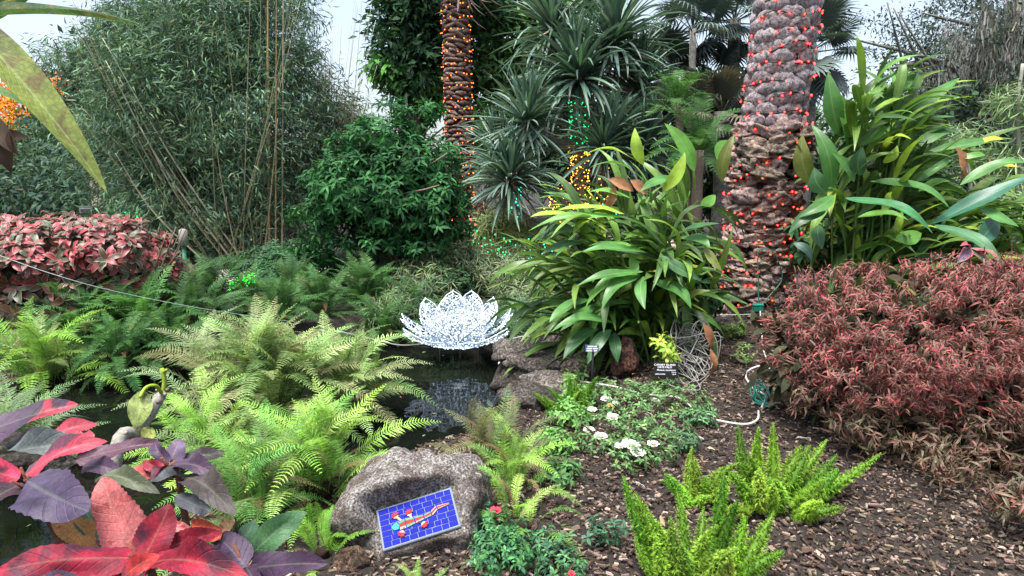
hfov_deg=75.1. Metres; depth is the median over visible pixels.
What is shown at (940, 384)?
curly copperleaf
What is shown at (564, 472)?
shrub
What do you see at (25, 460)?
bank stone
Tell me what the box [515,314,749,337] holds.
rope
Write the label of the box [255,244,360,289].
fern
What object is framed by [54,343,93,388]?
shrub
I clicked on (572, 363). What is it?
bank stone
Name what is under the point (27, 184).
tree
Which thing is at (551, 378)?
bank stone
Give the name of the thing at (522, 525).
fern
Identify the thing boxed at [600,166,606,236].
thin trunk
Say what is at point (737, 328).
shrub
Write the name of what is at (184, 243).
green post
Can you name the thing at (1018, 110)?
feathery shrub
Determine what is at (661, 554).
foxtail fern
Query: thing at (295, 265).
fern
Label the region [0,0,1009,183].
sky
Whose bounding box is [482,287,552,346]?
umbrella sedge
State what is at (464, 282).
umbrella sedge
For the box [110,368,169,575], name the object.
plumeria shoot
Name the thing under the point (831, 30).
fan palm
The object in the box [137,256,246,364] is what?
fern
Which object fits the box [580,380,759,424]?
hose
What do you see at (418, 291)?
fern
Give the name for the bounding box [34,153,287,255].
tree
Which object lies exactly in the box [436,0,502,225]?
slender palm
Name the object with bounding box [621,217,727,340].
shrub
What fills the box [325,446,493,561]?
mosaic rock
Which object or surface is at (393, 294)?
umbrella sedge
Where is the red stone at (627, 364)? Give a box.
[609,335,639,377]
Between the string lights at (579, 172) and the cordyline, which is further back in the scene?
the cordyline
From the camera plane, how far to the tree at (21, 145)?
21.88 m
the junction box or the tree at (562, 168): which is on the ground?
the tree at (562, 168)
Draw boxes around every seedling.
[581,514,630,549]
[671,429,701,453]
[678,403,719,428]
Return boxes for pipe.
[320,327,423,345]
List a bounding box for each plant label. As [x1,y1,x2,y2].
[585,345,598,381]
[654,362,677,389]
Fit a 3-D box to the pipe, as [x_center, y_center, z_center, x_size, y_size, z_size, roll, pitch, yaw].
[-1.536,0.554,7.504,1.512,0.120,0.131,4,10,25]
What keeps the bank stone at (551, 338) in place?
on the ground
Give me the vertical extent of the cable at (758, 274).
0.653 m
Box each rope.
[0,255,299,322]
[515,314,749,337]
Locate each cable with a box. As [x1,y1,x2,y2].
[658,353,709,391]
[664,307,723,380]
[750,380,775,407]
[757,248,782,303]
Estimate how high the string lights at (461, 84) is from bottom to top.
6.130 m
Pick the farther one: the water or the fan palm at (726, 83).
the fan palm at (726, 83)
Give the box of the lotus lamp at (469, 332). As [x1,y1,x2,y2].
[400,290,512,361]
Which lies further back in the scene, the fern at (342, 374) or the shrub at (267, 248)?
the shrub at (267, 248)
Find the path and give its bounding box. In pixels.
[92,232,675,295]
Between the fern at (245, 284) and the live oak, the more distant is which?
the live oak
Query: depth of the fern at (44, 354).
6.34 m
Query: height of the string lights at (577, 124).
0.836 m
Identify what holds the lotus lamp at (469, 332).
in the water
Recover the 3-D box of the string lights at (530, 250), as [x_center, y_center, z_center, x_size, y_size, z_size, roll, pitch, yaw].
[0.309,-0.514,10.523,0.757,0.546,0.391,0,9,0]
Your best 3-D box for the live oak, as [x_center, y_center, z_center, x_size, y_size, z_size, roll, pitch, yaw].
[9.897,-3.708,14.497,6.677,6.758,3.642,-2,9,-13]
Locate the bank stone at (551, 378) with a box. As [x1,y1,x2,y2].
[519,370,582,396]
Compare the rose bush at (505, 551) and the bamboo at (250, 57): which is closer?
the rose bush at (505, 551)
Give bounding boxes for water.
[0,341,499,565]
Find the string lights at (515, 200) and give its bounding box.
[511,183,518,217]
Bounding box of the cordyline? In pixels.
[458,201,492,259]
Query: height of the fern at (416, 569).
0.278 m
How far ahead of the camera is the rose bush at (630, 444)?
4.29 m
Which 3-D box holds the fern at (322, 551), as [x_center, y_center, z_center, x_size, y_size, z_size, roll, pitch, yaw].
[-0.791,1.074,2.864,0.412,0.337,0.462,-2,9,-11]
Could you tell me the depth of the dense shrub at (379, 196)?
9.04 m
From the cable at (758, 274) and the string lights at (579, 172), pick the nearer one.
the cable at (758, 274)
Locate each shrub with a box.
[0,398,326,575]
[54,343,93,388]
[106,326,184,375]
[230,238,320,284]
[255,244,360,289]
[277,94,476,289]
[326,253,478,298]
[534,384,597,457]
[536,451,584,490]
[559,357,600,388]
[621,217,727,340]
[650,332,681,386]
[709,320,753,365]
[783,192,1023,316]
[925,63,1023,241]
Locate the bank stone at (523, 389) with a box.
[497,379,565,415]
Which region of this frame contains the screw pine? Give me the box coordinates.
[455,0,707,256]
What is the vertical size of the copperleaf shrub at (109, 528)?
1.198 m
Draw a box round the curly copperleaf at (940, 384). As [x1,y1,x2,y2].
[732,244,1023,525]
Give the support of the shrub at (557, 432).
on the ground
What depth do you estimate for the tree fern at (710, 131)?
10.77 m
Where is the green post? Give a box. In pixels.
[179,229,188,263]
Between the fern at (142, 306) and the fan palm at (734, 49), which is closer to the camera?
the fern at (142, 306)
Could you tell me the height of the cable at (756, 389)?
0.121 m
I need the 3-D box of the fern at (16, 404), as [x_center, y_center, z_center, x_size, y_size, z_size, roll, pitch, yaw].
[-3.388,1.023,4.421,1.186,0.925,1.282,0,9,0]
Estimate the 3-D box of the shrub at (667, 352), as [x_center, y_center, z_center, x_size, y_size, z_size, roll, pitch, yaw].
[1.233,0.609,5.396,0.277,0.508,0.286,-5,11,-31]
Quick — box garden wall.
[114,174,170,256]
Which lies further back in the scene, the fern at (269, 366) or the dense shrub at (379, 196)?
the dense shrub at (379, 196)
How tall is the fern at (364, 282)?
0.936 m
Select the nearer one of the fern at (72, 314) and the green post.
the fern at (72, 314)
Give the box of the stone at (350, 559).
[333,545,370,572]
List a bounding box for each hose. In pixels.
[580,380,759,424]
[745,365,766,407]
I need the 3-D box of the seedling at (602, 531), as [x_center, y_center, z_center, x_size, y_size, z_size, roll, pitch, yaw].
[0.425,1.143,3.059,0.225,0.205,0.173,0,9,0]
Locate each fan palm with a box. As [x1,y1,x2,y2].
[607,20,709,218]
[644,0,747,258]
[683,0,754,118]
[683,62,745,267]
[793,0,879,273]
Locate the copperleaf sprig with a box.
[957,241,999,273]
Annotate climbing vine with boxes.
[351,43,505,223]
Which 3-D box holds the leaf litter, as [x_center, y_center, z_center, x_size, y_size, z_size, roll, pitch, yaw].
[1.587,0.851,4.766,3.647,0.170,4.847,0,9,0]
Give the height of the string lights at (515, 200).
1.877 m
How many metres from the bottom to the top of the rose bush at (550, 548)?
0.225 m
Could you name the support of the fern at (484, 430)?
on the ground
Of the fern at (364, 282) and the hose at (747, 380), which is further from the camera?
the fern at (364, 282)
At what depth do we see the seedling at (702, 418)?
4.48 m
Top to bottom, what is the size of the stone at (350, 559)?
0.134 m
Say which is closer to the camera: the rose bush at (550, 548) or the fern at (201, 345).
the rose bush at (550, 548)
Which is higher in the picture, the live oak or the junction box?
the live oak
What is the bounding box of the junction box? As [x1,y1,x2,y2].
[752,304,763,311]
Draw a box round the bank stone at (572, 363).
[560,352,596,380]
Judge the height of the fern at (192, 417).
0.827 m
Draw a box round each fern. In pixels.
[0,296,129,401]
[0,373,107,457]
[18,274,186,367]
[58,308,177,393]
[64,261,216,368]
[99,296,228,381]
[111,304,312,451]
[123,364,300,492]
[133,295,410,470]
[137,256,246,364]
[152,399,327,575]
[158,246,264,320]
[169,377,440,548]
[209,259,279,316]
[218,268,332,349]
[241,249,344,312]
[250,310,439,435]
[275,263,365,344]
[286,501,376,575]
[303,249,405,328]
[337,293,428,350]
[380,275,439,324]
[384,556,446,575]
[428,385,578,476]
[461,407,581,524]
[476,465,583,566]
[533,376,598,417]
[621,471,784,575]
[638,70,739,262]
[661,446,740,511]
[725,423,881,523]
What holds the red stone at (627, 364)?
on the ground
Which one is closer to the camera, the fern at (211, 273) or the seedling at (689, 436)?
the seedling at (689, 436)
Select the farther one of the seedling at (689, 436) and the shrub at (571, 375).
the shrub at (571, 375)
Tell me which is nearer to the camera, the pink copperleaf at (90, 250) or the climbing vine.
the pink copperleaf at (90, 250)
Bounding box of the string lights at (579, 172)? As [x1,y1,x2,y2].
[569,145,590,209]
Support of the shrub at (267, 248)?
on the ground
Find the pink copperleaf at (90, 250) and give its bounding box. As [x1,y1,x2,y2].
[0,210,201,352]
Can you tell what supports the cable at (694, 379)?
on the ground
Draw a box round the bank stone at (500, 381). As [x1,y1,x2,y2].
[489,368,517,392]
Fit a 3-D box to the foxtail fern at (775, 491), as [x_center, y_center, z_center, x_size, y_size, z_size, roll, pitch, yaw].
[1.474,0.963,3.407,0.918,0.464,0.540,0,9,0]
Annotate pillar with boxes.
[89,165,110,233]
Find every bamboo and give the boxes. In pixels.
[19,0,351,269]
[253,0,397,257]
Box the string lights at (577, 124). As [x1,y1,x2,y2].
[568,102,588,145]
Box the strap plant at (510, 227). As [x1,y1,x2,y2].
[464,201,572,270]
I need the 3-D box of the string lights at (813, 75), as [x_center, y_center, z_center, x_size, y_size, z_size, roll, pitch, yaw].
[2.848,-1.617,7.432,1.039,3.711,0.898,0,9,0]
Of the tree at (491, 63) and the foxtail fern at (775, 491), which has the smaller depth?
the foxtail fern at (775, 491)
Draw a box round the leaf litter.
[467,338,1022,574]
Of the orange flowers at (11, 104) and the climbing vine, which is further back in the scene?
the orange flowers at (11, 104)
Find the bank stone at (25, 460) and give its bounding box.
[0,431,77,483]
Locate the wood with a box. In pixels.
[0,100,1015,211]
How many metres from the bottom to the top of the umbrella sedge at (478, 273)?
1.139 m
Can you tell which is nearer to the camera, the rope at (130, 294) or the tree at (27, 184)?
the rope at (130, 294)
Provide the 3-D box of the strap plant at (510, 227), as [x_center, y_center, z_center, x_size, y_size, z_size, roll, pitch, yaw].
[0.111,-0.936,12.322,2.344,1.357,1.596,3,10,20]
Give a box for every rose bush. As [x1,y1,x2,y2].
[461,502,540,575]
[518,521,588,575]
[571,377,713,474]
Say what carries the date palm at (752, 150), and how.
on the ground
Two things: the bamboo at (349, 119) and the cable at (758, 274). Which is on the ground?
the bamboo at (349, 119)
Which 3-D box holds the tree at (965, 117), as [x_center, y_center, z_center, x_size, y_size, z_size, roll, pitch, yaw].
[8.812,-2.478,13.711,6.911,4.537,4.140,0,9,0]
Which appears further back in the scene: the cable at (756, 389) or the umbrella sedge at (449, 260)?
the umbrella sedge at (449, 260)
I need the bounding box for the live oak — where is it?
[841,0,1023,173]
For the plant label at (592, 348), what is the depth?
5.13 m
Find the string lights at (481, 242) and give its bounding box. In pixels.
[472,231,510,258]
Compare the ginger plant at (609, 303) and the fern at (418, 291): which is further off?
the fern at (418, 291)
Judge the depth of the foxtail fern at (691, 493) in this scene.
3.44 m
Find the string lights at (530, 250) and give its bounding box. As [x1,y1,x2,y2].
[508,239,552,260]
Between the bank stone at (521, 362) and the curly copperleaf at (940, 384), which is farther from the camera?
the bank stone at (521, 362)
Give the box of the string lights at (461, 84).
[440,2,473,197]
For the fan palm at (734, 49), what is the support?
on the ground
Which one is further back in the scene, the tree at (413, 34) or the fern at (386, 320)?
the tree at (413, 34)
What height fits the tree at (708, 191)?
4.860 m
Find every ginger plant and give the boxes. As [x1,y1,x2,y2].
[475,123,748,375]
[789,37,1023,315]
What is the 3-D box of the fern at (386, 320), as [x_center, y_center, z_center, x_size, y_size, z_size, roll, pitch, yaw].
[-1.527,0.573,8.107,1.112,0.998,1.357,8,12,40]
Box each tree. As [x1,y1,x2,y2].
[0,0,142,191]
[0,17,232,221]
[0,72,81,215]
[0,85,150,219]
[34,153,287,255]
[348,0,523,220]
[469,0,627,214]
[496,60,721,234]
[661,59,870,226]
[810,56,1023,260]
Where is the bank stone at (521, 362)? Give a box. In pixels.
[502,345,573,379]
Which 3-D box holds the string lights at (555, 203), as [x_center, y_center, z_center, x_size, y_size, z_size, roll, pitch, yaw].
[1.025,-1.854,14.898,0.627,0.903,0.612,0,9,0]
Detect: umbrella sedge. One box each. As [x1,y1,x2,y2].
[358,278,425,333]
[381,224,487,303]
[406,294,518,331]
[444,235,561,302]
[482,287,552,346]
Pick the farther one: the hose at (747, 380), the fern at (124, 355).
the fern at (124, 355)
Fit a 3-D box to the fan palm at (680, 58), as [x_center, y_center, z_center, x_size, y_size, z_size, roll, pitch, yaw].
[3.039,-3.235,14.576,2.668,5.336,2.947,0,9,0]
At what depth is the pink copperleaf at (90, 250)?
6.82 m
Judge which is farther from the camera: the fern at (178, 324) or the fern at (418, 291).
the fern at (418, 291)
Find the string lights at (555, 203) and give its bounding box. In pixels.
[544,185,563,221]
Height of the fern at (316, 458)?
0.921 m
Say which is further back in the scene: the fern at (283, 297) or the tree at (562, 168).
the tree at (562, 168)
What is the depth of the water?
5.84 m
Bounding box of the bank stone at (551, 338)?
[541,325,572,342]
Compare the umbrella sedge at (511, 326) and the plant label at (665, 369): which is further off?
the umbrella sedge at (511, 326)
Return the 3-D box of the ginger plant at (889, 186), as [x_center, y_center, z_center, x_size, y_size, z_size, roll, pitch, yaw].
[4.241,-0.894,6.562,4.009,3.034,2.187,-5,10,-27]
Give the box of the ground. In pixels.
[0,184,1023,575]
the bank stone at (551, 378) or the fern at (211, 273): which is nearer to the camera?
the bank stone at (551, 378)
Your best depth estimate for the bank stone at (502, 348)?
6.36 m
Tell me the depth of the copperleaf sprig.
4.20 m
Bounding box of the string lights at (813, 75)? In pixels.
[720,0,823,305]
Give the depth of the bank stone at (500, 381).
5.75 m
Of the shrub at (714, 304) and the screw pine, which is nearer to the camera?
the shrub at (714, 304)
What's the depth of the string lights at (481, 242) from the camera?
10.48 m
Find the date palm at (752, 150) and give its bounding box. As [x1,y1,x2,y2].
[708,0,824,318]
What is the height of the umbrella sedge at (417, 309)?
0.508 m
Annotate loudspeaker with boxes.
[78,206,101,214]
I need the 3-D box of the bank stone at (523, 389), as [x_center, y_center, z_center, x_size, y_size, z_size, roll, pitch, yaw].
[0.150,0.863,5.171,0.541,0.319,0.481,7,12,39]
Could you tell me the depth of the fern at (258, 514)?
3.14 m
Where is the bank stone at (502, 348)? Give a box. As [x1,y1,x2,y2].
[491,338,529,362]
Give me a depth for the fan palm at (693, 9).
13.09 m
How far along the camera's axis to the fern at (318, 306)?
8.28 m

